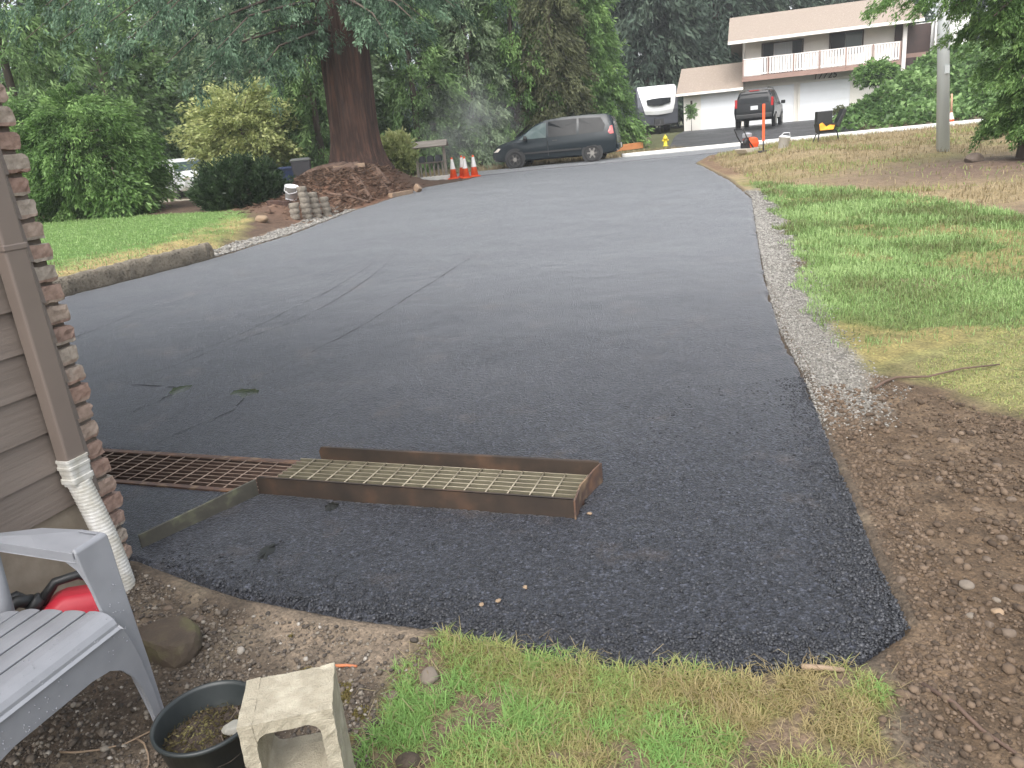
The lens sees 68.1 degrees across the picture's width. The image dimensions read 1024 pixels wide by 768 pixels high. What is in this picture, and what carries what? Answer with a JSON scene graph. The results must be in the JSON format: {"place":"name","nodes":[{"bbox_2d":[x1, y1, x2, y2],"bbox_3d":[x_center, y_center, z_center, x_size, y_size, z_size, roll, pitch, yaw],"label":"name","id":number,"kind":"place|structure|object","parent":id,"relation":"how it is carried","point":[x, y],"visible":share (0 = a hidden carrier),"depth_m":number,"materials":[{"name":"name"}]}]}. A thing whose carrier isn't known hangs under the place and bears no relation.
{"place":"outdoors","nodes":[
{"label":"outdoors","id":0,"kind":"place"},
{"bbox_2d":[50,213,241,274],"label":"dry grass","id":1,"kind":"structure","parent":0,"point":[144,246],"depth_m":11.89,"materials":[{"name":"plant"}]},
{"bbox_2d":[213,206,354,255],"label":"pale gravel","id":2,"kind":"structure","parent":0,"point":[278,233],"depth_m":14.32,"materials":[{"name":"gravel"}]},
{"bbox_2d":[308,192,322,217],"bbox_3d":[-4.324,-3.918,16.645,0.255,0.582,0.186,-8,18,-7],"label":"edging block","id":3,"kind":"object","parent":2,"relation":"on","point":[316,210],"depth_m":16.58,"materials":[{"name":"grey concrete"}]},
{"bbox_2d":[319,196,332,216],"bbox_3d":[-4.168,-3.962,16.987,0.182,0.464,0.249,21,32,54],"label":"edging block","id":4,"kind":"object","parent":2,"relation":"on","point":[325,206],"depth_m":16.91,"materials":[{"name":"grey concrete"}]},
{"bbox_2d":[58,152,904,676],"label":"driveway","id":5,"kind":"structure","parent":0,"point":[604,314],"depth_m":4.70,"materials":[{"name":"asphalt"}]},
{"bbox_2d":[169,385,191,394],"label":"puddle","id":6,"kind":"object","parent":5,"relation":"on","point":[176,390],"visible":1,"depth_m":5.34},
{"bbox_2d":[138,479,258,547],"bbox_3d":[-1.387,0.598,3.400,0.012,0.140,0.562,10,24,39],"label":"edging strip","id":7,"kind":"object","parent":5,"relation":"on","point":[227,500],"visible":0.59,"depth_m":3.38,"materials":[{"name":"metal"}]},
{"bbox_2d":[230,388,258,397],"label":"puddle","id":8,"kind":"object","parent":5,"relation":"on","point":[242,393],"visible":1,"depth_m":5.14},
{"bbox_2d":[257,543,275,559],"bbox_3d":[-0.996,0.677,3.073,0.067,0.006,0.128,-6,18,0],"label":"damp patch","id":9,"kind":"object","parent":5,"relation":"on","point":[265,551],"visible":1,"depth_m":3.06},
{"bbox_2d":[325,501,338,511],"bbox_3d":[-0.816,0.549,3.412,0.068,0.008,0.093,-1,19,14],"label":"damp patch","id":10,"kind":"object","parent":5,"relation":"on","point":[332,505],"visible":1,"depth_m":3.40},
{"bbox_2d":[101,446,602,519],"bbox_3d":[-1.178,0.489,3.786,3.249,0.250,0.378,1,19,19],"label":"trench drain","id":11,"kind":"object","parent":5,"relation":"on","point":[549,487],"visible":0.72,"depth_m":3.55,"materials":[{"name":"metal"}]},
{"bbox_2d":[388,189,412,197],"bbox_3d":[-3.128,-5.361,21.327,0.140,0.120,1.074,4,20,26],"label":"timber","id":12,"kind":"object","parent":5,"relation":"on","point":[399,193],"visible":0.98,"depth_m":21.19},
{"bbox_2d":[470,155,480,176],"bbox_3d":[-1.338,-7.636,26.509,0.360,0.725,0.360,-10,18,-13],"label":"traffic cone","id":13,"kind":"object","parent":5,"relation":"on","point":[474,172],"visible":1,"depth_m":26.46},
{"bbox_2d":[160,376,910,676],"bbox_3d":[0.202,0.529,3.278,3.310,0.108,2.512,-6,18,0],"label":"asphalt aggregate","id":14,"kind":"object","parent":5,"relation":"on","point":[896,623],"visible":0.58,"depth_m":2.49,"materials":[{"name":"stone"}]},
{"bbox_2d":[1,0,988,138],"label":"sky","id":15,"kind":"structure","parent":0,"point":[4,0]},
{"bbox_2d":[0,51,1023,767],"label":"ground","id":16,"kind":"structure","parent":0,"point":[900,357],"depth_m":2.78,"materials":[{"name":"soil"}]},
{"bbox_2d":[11,570,98,612],"bbox_3d":[-1.583,0.773,2.541,0.438,0.270,0.152,-3,9,-27],"label":"fuel can","id":17,"kind":"object","parent":16,"relation":"on","point":[80,598],"visible":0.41,"depth_m":2.53,"materials":[{"name":"red plastic"}]},
{"bbox_2d":[0,83,134,611],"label":"garage house","id":18,"kind":"structure","parent":16,"relation":"on","point":[55,466],"depth_m":2.71,"materials":[{"name":"beige paint"}]},
{"bbox_2d":[0,528,163,760],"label":"garden chair","id":19,"kind":"object","parent":16,"relation":"on","point":[52,661],"visible":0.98,"depth_m":2.01,"materials":[{"name":"grey plastic"}]},
{"bbox_2d":[0,0,168,156],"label":"fir tree","id":20,"kind":"object","parent":16,"relation":"on","point":[20,4],"depth_m":46.74,"materials":[{"name":"green plant"}]},
{"bbox_2d":[0,0,180,209],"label":"cypress tree","id":21,"kind":"object","parent":16,"relation":"on","point":[49,78],"visible":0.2,"depth_m":22.82,"materials":[{"name":"green plant"}]},
{"bbox_2d":[2,73,190,221],"bbox_3d":[-11.197,-5.673,19.748,4.238,4.394,4.355,9,23,39],"label":"cypress shrub","id":22,"kind":"object","parent":16,"relation":"on","point":[126,147],"visible":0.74,"depth_m":18.95,"materials":[{"name":"green plant"}]},
{"bbox_2d":[59,731,149,753],"bbox_3d":[-1.135,1.012,2.135,0.269,0.014,0.040,-10,18,-12],"label":"twig","id":23,"kind":"object","parent":16,"relation":"on","point":[75,752],"visible":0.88,"depth_m":2.11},
{"bbox_2d":[0,0,215,193],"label":"leafy tree","id":24,"kind":"object","parent":16,"relation":"on","point":[151,66],"visible":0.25,"depth_m":32.49,"materials":[{"name":"green plant"}]},
{"bbox_2d":[76,167,160,219],"bbox_3d":[-9.950,-4.560,19.390,1.960,1.943,1.906,-6,18,0],"label":"cypress shrub","id":25,"kind":"object","parent":16,"relation":"on","point":[130,201],"visible":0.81,"depth_m":18.93,"materials":[{"name":"green plant"}]},
{"bbox_2d":[52,242,214,296],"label":"kerb wall","id":26,"kind":"structure","parent":16,"relation":"on","point":[104,276],"depth_m":10.76,"materials":[{"name":"concrete"}]},
{"bbox_2d":[41,210,246,274],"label":"lawn grass","id":27,"kind":"structure","parent":16,"relation":"on","point":[132,227],"depth_m":15.01,"materials":[{"name":"plant"}]},
{"bbox_2d":[87,0,210,159],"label":"cypress tree","id":28,"kind":"object","parent":16,"relation":"on","point":[138,77],"visible":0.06,"depth_m":34.49,"materials":[{"name":"green plant"}]},
{"bbox_2d":[138,616,202,668],"bbox_3d":[-1.154,0.875,2.514,0.240,0.130,0.187,-7,18,-4],"label":"rock","id":29,"kind":"object","parent":16,"relation":"on","point":[174,642],"visible":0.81,"depth_m":2.47,"materials":[{"name":"stone"}]},
{"bbox_2d":[158,158,199,198],"bbox_3d":[-14.003,-8.832,32.447,2.200,1.641,4.425,-19,22,-36],"label":"parked car","id":30,"kind":"object","parent":16,"relation":"on","point":[188,171],"visible":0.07,"depth_m":31.17,"materials":[{"name":"white paint"}]},
{"bbox_2d":[149,680,245,767],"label":"plant pot","id":31,"kind":"object","parent":16,"relation":"on","point":[195,727],"visible":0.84,"depth_m":2.01,"materials":[{"name":"black plastic"}]},
{"bbox_2d":[132,0,264,157],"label":"fir tree","id":32,"kind":"object","parent":16,"relation":"on","point":[246,14],"visible":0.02,"depth_m":49.49,"materials":[{"name":"green plant"}]},
{"bbox_2d":[0,570,435,767],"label":"yard gravel","id":33,"kind":"structure","parent":16,"relation":"on","point":[115,735],"depth_m":2.37,"materials":[{"name":"gravel"}]},
{"bbox_2d":[236,662,354,767],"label":"concrete block","id":34,"kind":"object","parent":33,"relation":"on","point":[270,705],"depth_m":1.65,"materials":[{"name":"concrete"}]},
{"bbox_2d":[134,0,328,158],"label":"leafy tree","id":35,"kind":"object","parent":16,"relation":"on","point":[193,71],"visible":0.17,"depth_m":33.09,"materials":[{"name":"green plant"}]},
{"bbox_2d":[161,75,309,194],"bbox_3d":[-9.662,-8.648,27.236,4.881,4.790,4.372,-6,18,0],"label":"shrub","id":36,"kind":"object","parent":16,"relation":"on","point":[226,114],"visible":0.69,"depth_m":26.34,"materials":[{"name":"yellow plant"}]},
{"bbox_2d":[181,148,294,211],"bbox_3d":[-6.791,-4.923,18.785,2.658,1.818,1.949,-13,19,-21],"label":"hedge shrub","id":37,"kind":"object","parent":16,"relation":"on","point":[233,175],"visible":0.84,"depth_m":18.37,"materials":[{"name":"green plant"}]},
{"bbox_2d":[0,0,518,206],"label":"conifer tree","id":38,"kind":"object","parent":16,"relation":"on","point":[344,33],"visible":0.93,"depth_m":19.43,"materials":[{"name":"green plant"}]},
{"bbox_2d":[255,215,268,222],"bbox_3d":[-5.061,-3.341,15.347,0.277,0.170,0.258,-4,18,6],"label":"stone","id":39,"kind":"object","parent":16,"relation":"on","point":[262,218],"visible":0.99,"depth_m":15.24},
{"bbox_2d":[267,200,291,205],"bbox_3d":[-5.131,-3.989,16.714,0.611,0.155,0.130,2,20,23],"label":"timber","id":40,"kind":"object","parent":16,"relation":"on","point":[276,202],"visible":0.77,"depth_m":16.66,"materials":[{"name":"brown wood"}]},
{"bbox_2d":[278,166,293,180],"bbox_3d":[-6.515,-5.843,22.224,0.580,1.045,0.715,-9,18,-10],"label":"wheelie bin","id":41,"kind":"object","parent":16,"relation":"on","point":[288,170],"visible":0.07,"depth_m":21.82,"materials":[{"name":"blue plastic"}]},
{"bbox_2d":[284,184,298,200],"bbox_3d":[-5.020,-4.339,17.216,0.312,0.333,0.350,8,25,-4],"label":"bucket","id":42,"kind":"object","parent":16,"relation":"on","point":[290,190],"visible":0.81,"depth_m":17.14,"materials":[{"name":"white plastic"}]},
{"bbox_2d":[288,202,299,219],"bbox_3d":[-4.615,-3.669,16.081,0.243,0.346,0.178,-6,18,0],"label":"edging block","id":43,"kind":"object","parent":16,"relation":"on","point":[294,211],"depth_m":16.02,"materials":[{"name":"grey concrete"}]},
{"bbox_2d":[289,157,310,177],"bbox_3d":[-6.026,-5.988,21.877,0.580,1.045,0.715,-9,18,-10],"label":"wheelie bin","id":44,"kind":"object","parent":16,"relation":"on","point":[299,166],"visible":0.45,"depth_m":21.49,"materials":[{"name":"grey plastic"}]},
{"bbox_2d":[296,186,312,219],"bbox_3d":[-4.476,-3.906,16.346,0.240,0.700,0.193,-11,19,-16],"label":"edging block","id":45,"kind":"object","parent":16,"relation":"on","point":[305,205],"depth_m":16.29,"materials":[{"name":"grey concrete"}]},
{"bbox_2d":[259,0,377,167],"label":"cypress tree","id":46,"kind":"object","parent":16,"relation":"on","point":[297,92],"visible":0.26,"depth_m":27.20,"materials":[{"name":"green plant"}]},
{"bbox_2d":[218,163,425,222],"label":"bark litter","id":47,"kind":"object","parent":16,"relation":"on","point":[322,174],"visible":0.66,"depth_m":19.47,"materials":[{"name":"wood"}]},
{"bbox_2d":[235,0,413,164],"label":"leafy tree","id":48,"kind":"object","parent":16,"relation":"on","point":[378,73],"visible":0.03,"depth_m":30.59,"materials":[{"name":"green plant"}]},
{"bbox_2d":[286,633,368,720],"bbox_3d":[-0.620,0.908,2.309,0.186,0.028,0.547,-21,24,-40],"label":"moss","id":49,"kind":"object","parent":16,"relation":"on","point":[347,696],"visible":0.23,"depth_m":2.23,"materials":[{"name":"plant"}]},
{"bbox_2d":[304,17,429,156],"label":"fir tree","id":50,"kind":"object","parent":16,"relation":"on","point":[416,87],"depth_m":51.41,"materials":[{"name":"green plant"}]},
{"bbox_2d":[380,126,420,173],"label":"golden shrub","id":51,"kind":"object","parent":16,"relation":"on","point":[402,156],"visible":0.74,"depth_m":25.00,"materials":[{"name":"yellow plant"}]},
{"bbox_2d":[395,751,420,767],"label":"stone","id":52,"kind":"object","parent":16,"relation":"on","point":[404,759],"visible":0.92,"depth_m":1.96,"materials":[{"name":"stone"}]},
{"bbox_2d":[367,0,488,175],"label":"cypress tree","id":53,"kind":"object","parent":16,"relation":"on","point":[434,57],"visible":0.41,"depth_m":31.24,"materials":[{"name":"green plant"}]},
{"bbox_2d":[410,139,447,177],"bbox_3d":[-2.918,-7.973,27.078,1.340,1.386,0.770,-5,18,3],"label":"mailbox stand","id":54,"kind":"object","parent":16,"relation":"on","point":[443,143],"visible":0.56,"depth_m":26.92,"materials":[{"name":"grey wood"}]},
{"bbox_2d":[419,666,438,685],"bbox_3d":[-0.247,0.880,2.276,0.062,0.041,0.073,-1,18,12],"label":"stone","id":55,"kind":"object","parent":16,"relation":"on","point":[430,677],"visible":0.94,"depth_m":2.26,"materials":[{"name":"stone"}]},
{"bbox_2d":[421,175,449,179],"bbox_3d":[-2.862,-7.289,26.942,1.602,0.178,0.160,-6,18,0],"label":"timber","id":56,"kind":"object","parent":16,"relation":"on","point":[445,177],"visible":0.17,"depth_m":26.86,"materials":[{"name":"wood"}]},
{"bbox_2d":[448,157,458,179],"bbox_3d":[-2.088,-7.596,26.656,0.360,0.725,0.360,-2,18,10],"label":"traffic cone","id":57,"kind":"object","parent":16,"relation":"on","point":[453,174],"visible":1,"depth_m":26.60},
{"bbox_2d":[408,1,522,144],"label":"fir tree","id":58,"kind":"object","parent":16,"relation":"on","point":[508,75],"visible":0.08,"depth_m":51.03,"materials":[{"name":"green plant"}]},
{"bbox_2d":[411,0,523,170],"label":"cypress tree","id":59,"kind":"object","parent":16,"relation":"on","point":[455,39],"visible":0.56,"depth_m":31.90,"materials":[{"name":"green plant"}]},
{"bbox_2d":[460,0,570,164],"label":"cypress tree","id":60,"kind":"object","parent":16,"relation":"on","point":[512,52],"visible":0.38,"depth_m":32.35,"materials":[{"name":"green plant"}]},
{"bbox_2d":[416,145,684,176],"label":"shoulder grass","id":61,"kind":"structure","parent":16,"relation":"on","point":[549,161],"depth_m":30.68,"materials":[{"name":"plant"}]},
{"bbox_2d":[508,0,599,161],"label":"cypress tree","id":62,"kind":"object","parent":16,"relation":"on","point":[567,43],"visible":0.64,"depth_m":31.95,"materials":[{"name":"green plant"}]},
{"bbox_2d":[493,113,622,168],"bbox_3d":[1.772,-9.468,29.575,4.946,1.799,2.260,-1,19,13],"label":"minivan","id":63,"kind":"object","parent":16,"relation":"on","point":[596,137],"visible":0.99,"depth_m":28.62,"materials":[{"name":"black metal"}]},
{"bbox_2d":[516,0,625,130],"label":"cypress tree","id":64,"kind":"object","parent":16,"relation":"on","point":[589,59],"visible":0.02,"depth_m":34.83,"materials":[{"name":"green plant"}]},
{"bbox_2d":[515,1,642,129],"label":"fir tree","id":65,"kind":"object","parent":16,"relation":"on","point":[620,16],"visible":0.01,"depth_m":55.18,"materials":[{"name":"green plant"}]},
{"bbox_2d":[544,0,654,153],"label":"cypress tree","id":66,"kind":"object","parent":16,"relation":"on","point":[599,13],"visible":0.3,"depth_m":33.99,"materials":[{"name":"green plant"}]},
{"bbox_2d":[616,142,642,151],"bbox_3d":[5.402,-10.935,34.905,1.415,0.316,0.060,-11,19,-16],"label":"board","id":67,"kind":"object","parent":16,"relation":"on","point":[638,145],"visible":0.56,"depth_m":34.91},
{"bbox_2d":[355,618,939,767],"bbox_3d":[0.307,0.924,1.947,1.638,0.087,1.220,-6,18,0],"label":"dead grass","id":68,"kind":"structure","parent":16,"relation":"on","point":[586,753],"depth_m":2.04,"materials":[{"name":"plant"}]},
{"bbox_2d":[627,84,677,133],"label":"travel trailer","id":69,"kind":"object","parent":16,"relation":"on","point":[656,105],"visible":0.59,"depth_m":46.37,"materials":[{"name":"white metal"}]},
{"bbox_2d":[592,0,739,130],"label":"fir tree","id":70,"kind":"object","parent":16,"relation":"on","point":[636,17],"visible":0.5,"depth_m":52.71,"materials":[{"name":"green plant"}]},
{"bbox_2d":[633,0,710,128],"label":"fir tree","id":71,"kind":"object","parent":16,"relation":"on","point":[636,61],"visible":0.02,"depth_m":65.49,"materials":[{"name":"green plant"}]},
{"bbox_2d":[683,103,699,130],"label":"tree","id":72,"kind":"object","parent":16,"relation":"on","point":[691,111],"visible":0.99,"depth_m":44.88,"materials":[{"name":"green plant"}]},
{"bbox_2d":[644,0,800,128],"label":"fir tree","id":73,"kind":"object","parent":16,"relation":"on","point":[718,20],"visible":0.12,"depth_m":54.08,"materials":[{"name":"green plant"}]},
{"bbox_2d":[734,128,761,153],"bbox_3d":[6.968,-7.196,22.368,0.793,0.715,0.400,-16,21,-28],"label":"plate compactor","id":74,"kind":"object","parent":16,"relation":"on","point":[749,143],"visible":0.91,"depth_m":22.27,"materials":[{"name":"metal"}]},
{"bbox_2d":[758,104,768,152],"bbox_3d":[7.119,-7.238,21.434,0.300,1.305,0.220,0,19,17],"label":"marker stake","id":75,"kind":"object","parent":16,"relation":"on","point":[763,124],"visible":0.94,"depth_m":21.41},
{"bbox_2d":[710,0,837,63],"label":"fir tree","id":76,"kind":"object","parent":16,"relation":"on","point":[809,3],"visible":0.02,"depth_m":56.89,"materials":[{"name":"green plant"}]},
{"bbox_2d":[778,132,790,148],"bbox_3d":[7.714,-6.899,21.456,0.337,0.459,0.330,4,18,-3],"label":"bucket","id":77,"kind":"object","parent":16,"relation":"on","point":[784,140],"visible":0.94,"depth_m":21.36,"materials":[{"name":"white plastic"}]},
{"bbox_2d":[621,119,982,156],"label":"street kerb","id":78,"kind":"structure","parent":16,"relation":"on","point":[760,142],"depth_m":30.04,"materials":[{"name":"concrete"}]},
{"bbox_2d":[801,663,844,671],"bbox_3d":[0.870,0.795,2.120,0.114,0.022,0.019,-1,19,14],"label":"stick","id":79,"kind":"object","parent":16,"relation":"on","point":[823,667],"visible":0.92,"depth_m":2.11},
{"bbox_2d":[676,0,970,130],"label":"neighbour house","id":80,"kind":"structure","parent":16,"relation":"on","point":[804,62],"depth_m":44.01,"materials":[{"name":"beige"}]},
{"bbox_2d":[699,90,740,129],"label":"garage door","id":81,"kind":"structure","parent":80,"relation":"in","point":[715,102],"depth_m":45.58,"materials":[{"name":"beige"}]},
{"bbox_2d":[745,82,795,124],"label":"garage door","id":82,"kind":"structure","parent":80,"relation":"in","point":[790,90],"depth_m":44.92,"materials":[{"name":"beige"}]},
{"bbox_2d":[761,38,803,74],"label":"window","id":83,"kind":"structure","parent":80,"relation":"in","point":[797,45],"depth_m":44.19,"materials":[{"name":"black glass"}]},
{"bbox_2d":[797,76,852,120],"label":"garage door","id":84,"kind":"structure","parent":80,"relation":"in","point":[806,93],"depth_m":44.30,"materials":[{"name":"beige"}]},
{"bbox_2d":[829,29,863,55],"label":"window","id":85,"kind":"structure","parent":80,"relation":"in","point":[855,37],"depth_m":43.12,"materials":[{"name":"black glass"}]},
{"bbox_2d":[744,190,913,440],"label":"edge gravel","id":86,"kind":"structure","parent":16,"relation":"on","point":[765,238],"depth_m":5.59,"materials":[{"name":"gravel"}]},
{"bbox_2d":[812,109,846,141],"bbox_3d":[9.031,-7.371,21.695,0.990,0.890,0.652,-3,18,8],"label":"tool cart","id":87,"kind":"object","parent":16,"relation":"on","point":[823,122],"visible":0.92,"depth_m":21.58,"materials":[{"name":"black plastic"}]},
{"bbox_2d":[791,0,935,23],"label":"fir tree","id":88,"kind":"object","parent":16,"relation":"on","point":[829,2],"visible":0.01,"depth_m":58.55,"materials":[{"name":"green plant"}]},
{"bbox_2d":[709,121,1023,220],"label":"dry grass","id":89,"kind":"structure","parent":16,"relation":"on","point":[840,141],"depth_m":17.60,"materials":[{"name":"plant"}]},
{"bbox_2d":[848,54,901,89],"bbox_3d":[18.170,-15.326,37.996,2.392,2.247,2.217,-6,18,0],"label":"ornamental tree","id":90,"kind":"object","parent":16,"relation":"on","point":[874,73],"visible":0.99,"depth_m":37.47,"materials":[{"name":"green plant"}]},
{"bbox_2d":[749,180,1023,353],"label":"lawn grass","id":91,"kind":"structure","parent":16,"relation":"on","point":[983,216],"depth_m":7.52,"materials":[{"name":"plant"}]},
{"bbox_2d":[815,383,997,709],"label":"edge crumbs","id":92,"kind":"object","parent":16,"relation":"on","point":[935,653],"visible":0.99,"depth_m":2.48,"materials":[{"name":"gravel"}]},
{"bbox_2d":[822,384,1023,767],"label":"dirt clods","id":93,"kind":"object","parent":16,"relation":"on","point":[975,692],"visible":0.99,"depth_m":2.72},
{"bbox_2d":[832,38,1013,131],"bbox_3d":[20.663,-15.105,37.587,16.422,3.881,14.762,-6,18,0],"label":"bush","id":94,"kind":"object","parent":16,"relation":"on","point":[920,67],"visible":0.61,"depth_m":33.13,"materials":[{"name":"green plant"}]},
{"bbox_2d":[874,364,999,388],"bbox_3d":[2.347,-0.054,4.244,0.815,0.032,0.117,-9,18,-12],"label":"fallen branch","id":95,"kind":"object","parent":16,"relation":"on","point":[890,379],"visible":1,"depth_m":4.25,"materials":[{"name":"wood"}]},
{"bbox_2d":[859,0,1023,158],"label":"cedar tree","id":96,"kind":"object","parent":16,"relation":"on","point":[999,22],"visible":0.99,"depth_m":13.48,"materials":[{"name":"green plant"}]},
{"bbox_2d":[936,0,949,151],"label":"metal pole","id":97,"kind":"object","parent":16,"relation":"on","point":[943,107],"visible":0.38,"depth_m":16.40,"materials":[{"name":"grey metal"}]},
{"bbox_2d":[925,0,996,41],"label":"fir tree","id":98,"kind":"object","parent":16,"relation":"on","point":[931,18],"visible":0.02,"depth_m":56.44,"materials":[{"name":"green plant"}]},
{"bbox_2d":[959,579,974,589],"bbox_3d":[1.458,0.646,2.430,0.046,0.028,0.042,11,24,42],"label":"stone","id":99,"kind":"object","parent":16,"relation":"on","point":[964,584],"visible":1,"depth_m":2.42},
{"bbox_2d":[921,682,1016,753],"bbox_3d":[1.171,0.860,1.878,0.028,0.023,0.382,-10,19,-13],"label":"root","id":100,"kind":"object","parent":16,"relation":"on","point":[970,718],"visible":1,"depth_m":1.92,"materials":[{"name":"wood"}]},
{"bbox_2d":[915,316,1023,416],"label":"moss grass","id":101,"kind":"structure","parent":16,"relation":"on","point":[995,381],"depth_m":4.34,"materials":[{"name":"plant"}]},
{"bbox_2d":[964,153,983,162],"bbox_3d":[8.880,-4.318,14.548,0.394,0.241,0.238,-10,18,-13],"label":"rock","id":102,"kind":"object","parent":16,"relation":"on","point":[973,157],"visible":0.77,"depth_m":14.46,"materials":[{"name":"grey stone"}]},
{"bbox_2d":[1001,628,1016,637],"bbox_3d":[1.441,0.722,2.197,0.040,0.028,0.044,3,20,24],"label":"stone","id":103,"kind":"object","parent":16,"relation":"on","point":[1010,633],"visible":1,"depth_m":2.19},
{"bbox_2d":[1012,584,1023,592],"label":"stone","id":104,"kind":"object","parent":16,"relation":"on","point":[1018,588],"visible":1,"depth_m":2.38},
{"bbox_2d":[351,624,904,767],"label":"grass","id":105,"kind":"structure","parent":0,"point":[609,709],"depth_m":2.05,"materials":[{"name":"plant"}]},
{"bbox_2d":[457,127,935,178],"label":"street","id":106,"kind":"structure","parent":0,"point":[611,160],"depth_m":28.09,"materials":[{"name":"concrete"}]},
{"bbox_2d":[460,157,471,178],"bbox_3d":[-1.644,-7.583,26.517,0.360,0.725,0.360,-11,19,-15],"label":"traffic cone","id":107,"kind":"object","parent":106,"relation":"on","point":[465,172],"visible":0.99,"depth_m":26.46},
{"bbox_2d":[669,115,859,148],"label":"neighbour driveway","id":108,"kind":"structure","parent":0,"point":[695,138],"depth_m":37.59,"materials":[{"name":"asphalt"}]},
{"bbox_2d":[734,87,784,130],"bbox_3d":[13.509,-15.006,41.273,2.420,2.050,5.070,3,20,25],"label":"suv","id":109,"kind":"object","parent":108,"relation":"on","point":[748,106],"visible":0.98,"depth_m":39.30,"materials":[{"name":"black paint"}]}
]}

